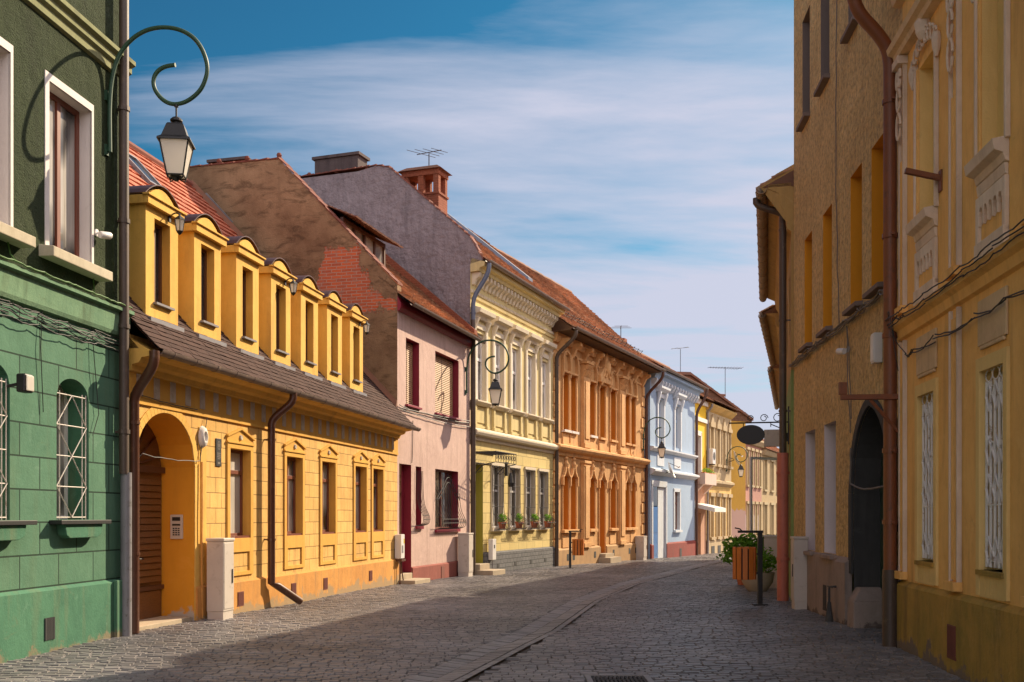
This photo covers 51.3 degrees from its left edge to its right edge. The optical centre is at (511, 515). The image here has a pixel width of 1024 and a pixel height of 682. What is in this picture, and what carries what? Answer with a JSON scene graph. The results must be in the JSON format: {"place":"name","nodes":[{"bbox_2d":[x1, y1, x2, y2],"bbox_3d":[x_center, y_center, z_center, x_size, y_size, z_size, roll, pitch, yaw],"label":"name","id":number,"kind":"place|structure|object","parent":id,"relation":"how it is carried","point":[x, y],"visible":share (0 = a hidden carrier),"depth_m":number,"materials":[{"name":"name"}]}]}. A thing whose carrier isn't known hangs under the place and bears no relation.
{"place":"outdoors","nodes":[
{"label":"outdoors","id":0,"kind":"place"},
{"bbox_2d":[0,559,854,681],"bbox_3d":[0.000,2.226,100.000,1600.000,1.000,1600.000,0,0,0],"label":"ground","id":1,"kind":"structure","parent":0,"point":[475,677],"depth_m":13.58,"materials":[{"name":"stone"}]},
{"bbox_2d":[0,0,135,662],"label":"green house","id":2,"kind":"structure","parent":1,"relation":"on","point":[65,527],"depth_m":13.97,"materials":[{"name":"paint"}]},
{"bbox_2d":[0,221,35,247],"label":"window sill","id":3,"kind":"structure","parent":2,"relation":"in","point":[18,238],"depth_m":12.56,"materials":[{"name":"stone"}]},
{"bbox_2d":[0,520,36,540],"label":"window sill","id":4,"kind":"structure","parent":2,"relation":"in","point":[9,529],"depth_m":12.54,"materials":[{"name":"metal"}]},
{"bbox_2d":[7,373,33,392],"bbox_3d":[-5.842,-1.569,12.638,0.298,0.220,0.180,0,0,7],"label":"floodlight","id":5,"kind":"object","parent":2,"relation":"attached to","point":[24,383],"visible":1,"depth_m":12.55,"materials":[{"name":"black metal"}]},
{"bbox_2d":[0,299,119,434],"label":"cable","id":6,"kind":"object","parent":2,"relation":"attached to","point":[53,320],"visible":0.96,"depth_m":13.55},
{"bbox_2d":[0,242,131,308],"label":"cable","id":7,"kind":"object","parent":2,"relation":"on","point":[24,265],"visible":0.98,"depth_m":13.42,"materials":[{"name":"black rubber"}]},
{"bbox_2d":[39,91,112,281],"bbox_3d":[-5.819,-4.380,14.042,0.420,2.280,1.483,0,0,7],"label":"window","id":8,"kind":"structure","parent":2,"relation":"in","point":[62,249],"depth_m":14.21,"materials":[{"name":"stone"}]},
{"bbox_2d":[49,384,110,537],"bbox_3d":[-5.883,-0.761,14.176,0.520,2.098,1.266,0,0,7],"label":"window","id":9,"kind":"structure","parent":2,"relation":"in","point":[65,528],"depth_m":14.40,"materials":[{"name":"glass"}]},
{"bbox_2d":[94,229,112,239],"bbox_3d":[-5.643,-3.879,14.717,0.218,0.136,0.208,0,0,7],"label":"security camera","id":10,"kind":"object","parent":2,"relation":"attached to","point":[103,234],"visible":1,"depth_m":14.66,"materials":[{"name":"white plastic"}]},
{"bbox_2d":[104,25,208,182],"bbox_3d":[-4.942,-5.743,14.811,1.498,2.180,0.476,0,0,-3],"label":"street lamp","id":11,"kind":"object","parent":2,"relation":"attached to","point":[177,147],"visible":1,"depth_m":14.78,"materials":[{"name":"green metal"}]},
{"bbox_2d":[129,141,420,633],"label":"yellow house","id":12,"kind":"structure","parent":1,"relation":"on","point":[259,365],"depth_m":19.68,"materials":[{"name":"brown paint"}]},
{"bbox_2d":[139,423,164,619],"bbox_3d":[-5.951,0.150,16.729,0.142,3.500,1.889,0,0,10],"label":"door","id":13,"kind":"structure","parent":12,"relation":"in","point":[150,469],"depth_m":17.23,"materials":[{"name":"brown wood"}]},
{"bbox_2d":[139,395,207,461],"bbox_3d":[-5.329,-1.338,16.743,0.051,0.942,2.352,0,0,10],"label":"cable","id":14,"kind":"object","parent":12,"relation":"attached to","point":[180,406],"visible":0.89,"depth_m":16.79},
{"bbox_2d":[170,515,182,538],"bbox_3d":[-5.525,0.180,17.570,0.220,0.400,0.036,0,0,10],"label":"intercom","id":15,"kind":"object","parent":12,"relation":"attached to","point":[176,526],"visible":1,"depth_m":17.55,"materials":[{"name":"silver metal"}]},
{"bbox_2d":[168,212,184,234],"bbox_3d":[-5.294,-4.618,16.855,0.270,0.357,0.158,0,0,10],"label":"wall lantern","id":16,"kind":"object","parent":12,"relation":"attached to","point":[179,220],"depth_m":16.81,"materials":[{"name":"black metal"}]},
{"bbox_2d":[201,462,202,617],"bbox_3d":[-5.140,0.399,17.681,0.036,2.592,0.044,0,0,10],"label":"gas pipe","id":17,"kind":"object","parent":12,"relation":"attached to","point":[201,539],"visible":1,"depth_m":17.67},
{"bbox_2d":[216,438,220,466],"bbox_3d":[-5.059,-1.094,18.388,0.018,0.480,0.200,0,0,10],"label":"wall plaque","id":18,"kind":"object","parent":12,"relation":"attached to","point":[218,452],"depth_m":18.37,"materials":[{"name":"black metal"}]},
{"bbox_2d":[231,449,249,537],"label":"window","id":19,"kind":"structure","parent":12,"relation":"in","point":[236,455],"depth_m":19.49,"materials":[{"name":"wood"}]},
{"bbox_2d":[284,278,297,295],"bbox_3d":[-4.451,-4.618,21.501,0.270,0.357,0.158,0,0,10],"label":"wall lantern","id":20,"kind":"object","parent":12,"relation":"attached to","point":[293,284],"depth_m":21.46,"materials":[{"name":"black metal"}]},
{"bbox_2d":[287,457,301,535],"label":"window","id":21,"kind":"structure","parent":12,"relation":"in","point":[291,462],"depth_m":22.08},
{"bbox_2d":[322,462,334,533],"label":"window","id":22,"kind":"structure","parent":12,"relation":"in","point":[325,466],"depth_m":24.06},
{"bbox_2d":[356,467,365,532],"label":"window","id":23,"kind":"structure","parent":12,"relation":"in","point":[358,470],"depth_m":26.34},
{"bbox_2d":[359,320,369,334],"bbox_3d":[-3.608,-4.618,26.147,0.270,0.357,0.158,0,0,10],"label":"wall lantern","id":24,"kind":"object","parent":12,"relation":"attached to","point":[366,326],"depth_m":26.10,"materials":[{"name":"black metal"}]},
{"bbox_2d":[373,469,382,531],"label":"window","id":25,"kind":"structure","parent":12,"relation":"in","point":[375,472],"depth_m":27.70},
{"bbox_2d":[187,153,485,584],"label":"pink house","id":26,"kind":"structure","parent":1,"relation":"on","point":[416,350],"depth_m":30.33,"materials":[{"name":"paint"}]},
{"bbox_2d":[401,465,403,572],"bbox_3d":[-3.194,0.230,29.746,0.070,3.340,0.935,0,0,15],"label":"door","id":27,"kind":"structure","parent":26,"relation":"in","point":[402,466],"depth_m":30.03,"materials":[{"name":"paint"}]},
{"bbox_2d":[405,341,421,409],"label":"window","id":28,"kind":"structure","parent":26,"relation":"in","point":[409,346],"depth_m":30.54,"materials":[{"name":"paint"}]},
{"bbox_2d":[399,404,469,458],"bbox_3d":[-2.229,-2.328,32.233,0.063,1.659,6.436,0,0,15],"label":"cable","id":29,"kind":"object","parent":26,"relation":"attached to","point":[431,419],"visible":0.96,"depth_m":31.25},
{"bbox_2d":[435,354,460,420],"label":"window","id":30,"kind":"structure","parent":26,"relation":"in","point":[443,366],"depth_m":33.47,"materials":[{"name":"paint"}]},
{"bbox_2d":[435,470,460,532],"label":"window","id":31,"kind":"structure","parent":26,"relation":"in","point":[440,476],"depth_m":33.39,"materials":[{"name":"paint"}]},
{"bbox_2d":[465,339,509,405],"bbox_3d":[-0.817,-4.666,34.736,1.498,2.180,0.476,0,0,5],"label":"street lamp","id":32,"kind":"object","parent":26,"relation":"attached to","point":[495,389],"visible":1,"depth_m":34.61,"materials":[{"name":"green metal"}]},
{"bbox_2d":[395,534,405,583],"bbox_3d":[-3.038,1.176,28.952,0.210,1.353,0.380,0,0,10],"label":"gas meter box","id":33,"kind":"object","parent":1,"relation":"on","point":[399,547],"visible":1,"depth_m":28.79,"materials":[{"name":"white plastic"}]},
{"bbox_2d":[299,151,569,574],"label":"cream house","id":34,"kind":"structure","parent":1,"relation":"on","point":[485,289],"depth_m":37.34,"materials":[{"name":"paint"}]},
{"bbox_2d":[408,148,447,165],"bbox_3d":[-2.889,-12.412,37.122,1.225,0.735,1.455,0,0,-40],"label":"tv aerial","id":35,"kind":"object","parent":34,"relation":"attached to","point":[428,155],"visible":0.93,"depth_m":37.11,"materials":[{"name":"metal"}]},
{"bbox_2d":[475,306,495,407],"bbox_3d":[-1.013,-5.400,36.304,0.478,3.315,1.445,0,0,20],"label":"window","id":36,"kind":"structure","parent":34,"relation":"in","point":[483,315],"depth_m":36.58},
{"bbox_2d":[488,539,495,568],"bbox_3d":[-0.680,1.369,36.981,0.166,1.138,0.340,0,0,20],"label":"meter box","id":37,"kind":"object","parent":34,"relation":"attached to","point":[492,549],"visible":0.88,"depth_m":36.85,"materials":[{"name":"white plastic"}]},
{"bbox_2d":[491,463,505,530],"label":"window","id":38,"kind":"structure","parent":34,"relation":"in","point":[494,521],"depth_m":38.08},
{"bbox_2d":[491,316,512,411],"bbox_3d":[-0.414,-5.400,37.950,0.478,3.315,1.445,0,0,20],"label":"window","id":39,"kind":"structure","parent":34,"relation":"in","point":[499,323],"depth_m":38.17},
{"bbox_2d":[498,513,506,528],"bbox_3d":[-0.316,0.173,37.854,0.327,0.573,0.489,0,0,41],"label":"flower pot","id":40,"kind":"object","parent":34,"relation":"on","point":[501,516],"visible":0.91,"depth_m":37.73,"materials":[{"name":"ceramic"}]},
{"bbox_2d":[505,462,513,486],"bbox_3d":[-0.098,-1.500,38.585,0.333,0.900,0.226,0,0,0],"label":"wall light","id":41,"kind":"object","parent":34,"relation":"attached to","point":[510,482],"visible":0.96,"depth_m":38.53,"materials":[{"name":"black metal"}]},
{"bbox_2d":[508,464,521,530],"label":"window","id":42,"kind":"structure","parent":34,"relation":"in","point":[511,517],"depth_m":39.84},
{"bbox_2d":[508,324,528,415],"bbox_3d":[0.187,-5.400,39.594,0.478,3.315,1.445,0,0,20],"label":"window","id":43,"kind":"structure","parent":34,"relation":"in","point":[516,331],"depth_m":39.73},
{"bbox_2d":[515,513,523,527],"bbox_3d":[0.265,0.172,39.475,0.325,0.575,0.484,0,0,-3],"label":"flower pot","id":44,"kind":"object","parent":34,"relation":"on","point":[517,523],"visible":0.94,"depth_m":39.39,"materials":[{"name":"ceramic"}]},
{"bbox_2d":[524,467,536,529],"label":"window","id":45,"kind":"structure","parent":34,"relation":"in","point":[528,468],"depth_m":41.43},
{"bbox_2d":[524,332,543,419],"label":"window","id":46,"kind":"structure","parent":34,"relation":"in","point":[533,339],"depth_m":41.48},
{"bbox_2d":[530,514,538,527],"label":"flower pot","id":47,"kind":"object","parent":34,"relation":"on","point":[535,517],"visible":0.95,"depth_m":41.04,"materials":[{"name":"ceramic"}]},
{"bbox_2d":[538,468,549,529],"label":"window","id":48,"kind":"structure","parent":34,"relation":"in","point":[539,469],"depth_m":42.82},
{"bbox_2d":[544,514,551,526],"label":"flower pot","id":49,"kind":"object","parent":34,"relation":"on","point":[545,521],"visible":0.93,"depth_m":42.59,"materials":[{"name":"ceramic"}]},
{"bbox_2d":[539,339,556,423],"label":"window","id":50,"kind":"structure","parent":34,"relation":"in","point":[547,346],"depth_m":43.10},
{"bbox_2d":[457,533,473,576],"bbox_3d":[-1.483,1.304,34.108,0.395,1.520,0.510,0,0,15],"label":"utility cabinet","id":51,"kind":"object","parent":1,"relation":"on","point":[465,554],"visible":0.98,"depth_m":33.89,"materials":[{"name":"beige metal"}]},
{"bbox_2d":[403,557,730,681],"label":"drain channel","id":52,"kind":"object","parent":1,"relation":"on","point":[535,631],"visible":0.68,"depth_m":14.90,"materials":[{"name":"stone"}]},
{"bbox_2d":[490,244,665,565],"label":"orange house","id":53,"kind":"structure","parent":1,"relation":"on","point":[602,370],"depth_m":49.43,"materials":[{"name":"paint"}]},
{"bbox_2d":[642,417,670,457],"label":"street lamp","id":54,"kind":"object","parent":53,"relation":"attached to","point":[661,448],"visible":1,"depth_m":55.70,"materials":[{"name":"black metal"}]},
{"bbox_2d":[635,536,646,559],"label":"utility cabinet","id":55,"kind":"object","parent":1,"relation":"on","point":[641,547],"visible":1,"depth_m":54.69,"materials":[{"name":"beige metal"}]},
{"bbox_2d":[623,338,708,558],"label":"blue house","id":56,"kind":"structure","parent":1,"relation":"on","point":[673,398],"depth_m":61.18,"materials":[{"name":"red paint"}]},
{"bbox_2d":[653,507,657,557],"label":"door","id":57,"kind":"structure","parent":56,"relation":"in","point":[655,509],"depth_m":57.99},
{"bbox_2d":[656,385,670,445],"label":"window","id":58,"kind":"structure","parent":56,"relation":"in","point":[662,391],"depth_m":58.83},
{"bbox_2d":[661,462,679,477],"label":"satellite dish","id":59,"kind":"object","parent":56,"relation":"attached to","point":[671,470],"visible":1,"depth_m":58.59,"materials":[{"name":"white metal"}]},
{"bbox_2d":[673,488,682,531],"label":"window","id":60,"kind":"structure","parent":56,"relation":"in","point":[675,490],"depth_m":62.53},
{"bbox_2d":[673,392,686,450],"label":"window","id":61,"kind":"structure","parent":56,"relation":"in","point":[678,398],"depth_m":61.68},
{"bbox_2d":[695,393,725,554],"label":"narrow house","id":62,"kind":"structure","parent":1,"relation":"on","point":[706,482],"depth_m":68.66,"materials":[{"name":"paint"}]},
{"bbox_2d":[701,468,714,473],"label":"flower box","id":63,"kind":"object","parent":62,"relation":"on","point":[708,471],"visible":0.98,"depth_m":67.39,"materials":[{"name":"green plant"}]},
{"bbox_2d":[678,372,752,537],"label":"gable house","id":64,"kind":"structure","parent":1,"relation":"on","point":[738,506],"depth_m":77.49,"materials":[{"name":"paint"}]},
{"bbox_2d":[699,397,739,553],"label":"townhouse","id":65,"kind":"structure","parent":1,"relation":"on","point":[720,432],"depth_m":73.08,"materials":[{"name":"paint"}]},
{"bbox_2d":[709,448,715,464],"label":"air conditioner","id":66,"kind":"object","parent":65,"relation":"attached to","point":[712,456],"visible":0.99,"depth_m":69.61,"materials":[{"name":"white plastic"}]},
{"bbox_2d":[709,492,716,539],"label":"window","id":67,"kind":"structure","parent":65,"relation":"in","point":[710,493],"depth_m":70.41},
{"bbox_2d":[709,414,716,465],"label":"window","id":68,"kind":"structure","parent":65,"relation":"in","point":[712,424],"depth_m":70.58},
{"bbox_2d":[715,417,722,467],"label":"window","id":69,"kind":"structure","parent":65,"relation":"in","point":[718,425],"depth_m":72.59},
{"bbox_2d":[716,493,722,538],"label":"window","id":70,"kind":"structure","parent":65,"relation":"in","point":[719,495],"depth_m":72.95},
{"bbox_2d":[721,419,727,468],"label":"window","id":71,"kind":"structure","parent":65,"relation":"in","point":[724,428],"depth_m":73.97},
{"bbox_2d":[722,493,727,538],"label":"window","id":72,"kind":"structure","parent":65,"relation":"in","point":[723,495],"depth_m":73.84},
{"bbox_2d":[727,494,732,537],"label":"window","id":73,"kind":"structure","parent":65,"relation":"in","point":[730,496],"depth_m":75.37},
{"bbox_2d":[727,421,732,469],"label":"window","id":74,"kind":"structure","parent":65,"relation":"in","point":[729,430],"depth_m":75.37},
{"bbox_2d":[726,446,747,476],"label":"street lamp","id":75,"kind":"object","parent":65,"relation":"attached to","point":[740,470],"visible":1,"depth_m":74.39,"materials":[{"name":"black metal"}]},
{"bbox_2d":[746,441,763,538],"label":"terraced house","id":76,"kind":"structure","parent":1,"relation":"on","point":[753,450],"depth_m":79.27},
{"bbox_2d":[746,501,748,537],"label":"window","id":77,"kind":"structure","parent":76,"relation":"in","point":[747,502],"depth_m":78.45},
{"bbox_2d":[746,447,750,486],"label":"window","id":78,"kind":"structure","parent":76,"relation":"in","point":[747,448],"depth_m":79.01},
{"bbox_2d":[758,305,778,365],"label":"roof eave","id":79,"kind":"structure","parent":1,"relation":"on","point":[768,317],"depth_m":35.85,"materials":[{"name":"wood"}]},
{"bbox_2d":[764,535,776,587],"bbox_3d":[6.667,1.222,27.331,0.435,1.450,0.630,0,0,13],"label":"utility cabinet","id":80,"kind":"object","parent":1,"relation":"on","point":[770,541],"visible":0.44,"depth_m":27.04,"materials":[{"name":"beige metal"}]},
{"bbox_2d":[762,439,778,456],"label":"terraced house","id":81,"kind":"structure","parent":1,"relation":"on","point":[770,451],"depth_m":86.01,"materials":[{"name":"paint"}]},
{"bbox_2d":[767,364,778,409],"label":"roof eave","id":82,"kind":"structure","parent":1,"relation":"on","point":[773,372],"depth_m":48.27,"materials":[{"name":"wood"}]},
{"bbox_2d":[753,164,853,600],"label":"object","id":83,"kind":"structure","parent":1,"relation":"on","point":[773,201],"depth_m":22.32,"materials":[{"name":"paint"}]},
{"bbox_2d":[729,406,788,444],"bbox_3d":[5.559,-2.025,23.998,1.329,0.850,0.040,0,0,13],"label":"hanging sign","id":84,"kind":"object","parent":83,"relation":"attached to","point":[750,434],"visible":0.85,"depth_m":24.01,"materials":[{"name":"black metal"}]},
{"bbox_2d":[764,429,787,446],"bbox_3d":[6.208,-1.830,25.076,0.550,0.400,0.120,0,0,13],"label":"sign box","id":85,"kind":"object","parent":83,"relation":"attached to","point":[771,438],"visible":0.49,"depth_m":25.04,"materials":[{"name":"grey metal"}]},
{"bbox_2d":[791,0,901,628],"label":"brown house","id":86,"kind":"structure","parent":1,"relation":"on","point":[838,518],"depth_m":17.52,"materials":[{"name":"paint"}]},
{"bbox_2d":[796,112,809,131],"bbox_3d":[5.785,-8.590,20.481,0.510,2.120,0.860,0,0,5],"label":"window sill","id":87,"kind":"structure","parent":86,"relation":"in","point":[805,116],"depth_m":20.42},
{"bbox_2d":[798,342,812,352],"bbox_3d":[5.764,-4.245,20.267,0.510,2.170,0.860,0,0,5],"label":"window sill","id":88,"kind":"structure","parent":86,"relation":"in","point":[809,344],"depth_m":20.02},
{"bbox_2d":[803,550,815,555],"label":"window sill","id":89,"kind":"structure","parent":86,"relation":"in","point":[810,553],"depth_m":19.65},
{"bbox_2d":[813,73,829,96],"bbox_3d":[5.636,-8.590,18.734,0.510,2.120,0.860,0,0,5],"label":"window sill","id":90,"kind":"structure","parent":86,"relation":"in","point":[825,78],"depth_m":18.66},
{"bbox_2d":[816,325,832,337],"bbox_3d":[5.619,-4.245,18.535,0.510,2.170,0.860,0,0,5],"label":"window sill","id":91,"kind":"structure","parent":86,"relation":"in","point":[821,333],"depth_m":18.38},
{"bbox_2d":[817,553,836,559],"bbox_3d":[5.598,-0.435,18.322,0.510,2.330,1.060,0,0,5],"label":"window sill","id":92,"kind":"structure","parent":86,"relation":"in","point":[821,555],"depth_m":18.13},
{"bbox_2d":[788,0,882,432],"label":"cable","id":93,"kind":"object","parent":86,"relation":"attached to","point":[878,295],"visible":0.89,"depth_m":17.54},
{"bbox_2d":[836,346,849,354],"bbox_3d":[5.269,-2.627,16.962,0.218,0.136,0.208,0,0,5],"label":"security camera","id":94,"kind":"object","parent":86,"relation":"attached to","point":[839,351],"visible":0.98,"depth_m":16.89,"materials":[{"name":"white plastic"}]},
{"bbox_2d":[840,15,857,43],"bbox_3d":[5.453,-8.590,16.583,0.510,2.120,0.860,0,0,5],"label":"window sill","id":95,"kind":"structure","parent":86,"relation":"in","point":[852,24],"depth_m":16.58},
{"bbox_2d":[842,300,862,315],"bbox_3d":[5.439,-4.245,16.429,0.510,2.170,0.860,0,0,5],"label":"window sill","id":96,"kind":"structure","parent":86,"relation":"in","point":[851,309],"depth_m":16.33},
{"bbox_2d":[849,448,882,489],"bbox_3d":[5.134,-0.713,15.420,0.039,0.678,2.198,0,0,5],"label":"cable","id":97,"kind":"object","parent":86,"relation":"attached to","point":[850,476],"visible":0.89,"depth_m":16.45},
{"bbox_2d":[862,281,882,298],"bbox_3d":[5.325,-4.245,15.120,0.510,2.170,0.860,0,0,5],"label":"window sill","id":98,"kind":"structure","parent":86,"relation":"in","point":[870,293],"depth_m":15.08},
{"bbox_2d":[870,332,882,363],"bbox_3d":[5.114,-2.352,14.972,0.130,0.420,0.180,0,0,5],"label":"junction box","id":99,"kind":"object","parent":86,"relation":"attached to","point":[876,348],"visible":1,"depth_m":14.88,"materials":[{"name":"white plastic"}]},
{"bbox_2d":[847,0,1023,681],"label":"stucco house","id":100,"kind":"structure","parent":1,"relation":"on","point":[953,109],"depth_m":11.47,"materials":[{"name":"paint"}]},
{"bbox_2d":[838,382,897,432],"bbox_3d":[4.655,-1.393,13.860,0.800,0.694,0.070,0,0,6],"label":"iron bracket","id":101,"kind":"object","parent":100,"relation":"attached to","point":[842,390],"visible":0.85,"depth_m":13.84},
{"bbox_2d":[904,167,942,192],"bbox_3d":[4.687,-3.828,12.150,0.420,0.279,0.100,0,0,6],"label":"iron stub","id":102,"kind":"object","parent":100,"relation":"attached to","point":[938,177],"visible":1,"depth_m":12.12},
{"bbox_2d":[920,50,932,210],"bbox_3d":[5.016,-4.500,12.656,0.160,1.900,0.700,0,0,6],"label":"blind window","id":103,"kind":"structure","parent":100,"relation":"in","point":[926,70],"depth_m":13.00,"materials":[{"name":"paint"}]},
{"bbox_2d":[914,377,938,585],"bbox_3d":[5.020,-0.390,12.655,0.290,2.400,0.873,0,0,6],"label":"window","id":104,"kind":"structure","parent":100,"relation":"in","point":[926,572],"depth_m":12.45,"materials":[{"name":"paint"}]},
{"bbox_2d":[885,219,1023,370],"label":"cable","id":105,"kind":"object","parent":100,"relation":"attached to","point":[963,275],"visible":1,"depth_m":11.10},
{"bbox_2d":[975,346,1009,601],"bbox_3d":[4.795,-0.390,10.414,0.290,2.400,0.873,0,0,6],"label":"window","id":106,"kind":"structure","parent":100,"relation":"in","point":[991,584],"depth_m":10.28,"materials":[{"name":"paint"}]},
{"bbox_2d":[982,0,1003,147],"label":"blind window","id":107,"kind":"structure","parent":100,"relation":"in","point":[992,10],"depth_m":10.76,"materials":[{"name":"paint"}]},
{"bbox_2d":[129,0,793,447],"label":"sky","id":108,"kind":"structure","parent":0,"point":[619,151],"materials":[{"name":"blue"}]},
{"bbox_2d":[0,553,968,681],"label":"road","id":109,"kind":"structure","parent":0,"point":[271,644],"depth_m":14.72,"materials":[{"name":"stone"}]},
{"bbox_2d":[206,538,234,619],"bbox_3d":[-4.899,1.111,17.927,0.335,1.480,0.430,0,0,10],"label":"utility cabinet","id":110,"kind":"object","parent":109,"relation":"on","point":[220,578],"visible":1,"depth_m":17.74,"materials":[{"name":"beige metal"}]},
{"bbox_2d":[569,529,583,567],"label":"litter bin","id":111,"kind":"object","parent":109,"relation":"on","point":[577,546],"visible":0.95,"depth_m":41.87,"materials":[{"name":"wood"}]},
{"bbox_2d":[584,674,653,681],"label":"drain grate","id":112,"kind":"object","parent":109,"relation":"on","point":[616,678],"visible":0.98,"depth_m":11.18,"materials":[{"name":"grey metal"}]},
{"bbox_2d":[716,533,763,584],"bbox_3d":[6.203,1.141,28.466,1.367,1.399,1.236,0,0,-30],"label":"shrub","id":113,"kind":"object","parent":109,"relation":"on","point":[741,541],"visible":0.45,"depth_m":28.34,"materials":[{"name":"green plant"}]},
{"bbox_2d":[733,527,767,605],"bbox_3d":[4.729,1.041,21.200,0.680,1.633,0.462,0,0,0],"label":"litter bin","id":114,"kind":"object","parent":109,"relation":"on","point":[744,563],"visible":0.95,"depth_m":21.09,"materials":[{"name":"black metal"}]},
{"bbox_2d":[742,547,776,591],"bbox_3d":[5.905,1.251,25.470,0.959,1.110,0.967,0,0,-24],"label":"planter","id":115,"kind":"object","parent":109,"relation":"on","point":[768,578],"visible":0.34,"depth_m":25.27,"materials":[{"name":"concrete"}]},
{"bbox_2d":[749,457,776,541],"bbox_3d":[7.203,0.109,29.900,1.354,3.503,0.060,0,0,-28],"label":"building","id":116,"kind":"structure","parent":109,"relation":"on","point":[762,494],"depth_m":29.80,"materials":[{"name":"beige paint"}]},
{"bbox_2d":[790,536,808,609],"bbox_3d":[5.470,1.131,20.308,0.295,1.480,0.370,0,0,5],"label":"utility cabinet","id":117,"kind":"object","parent":109,"relation":"on","point":[799,545],"visible":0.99,"depth_m":20.14,"materials":[{"name":"beige metal"}]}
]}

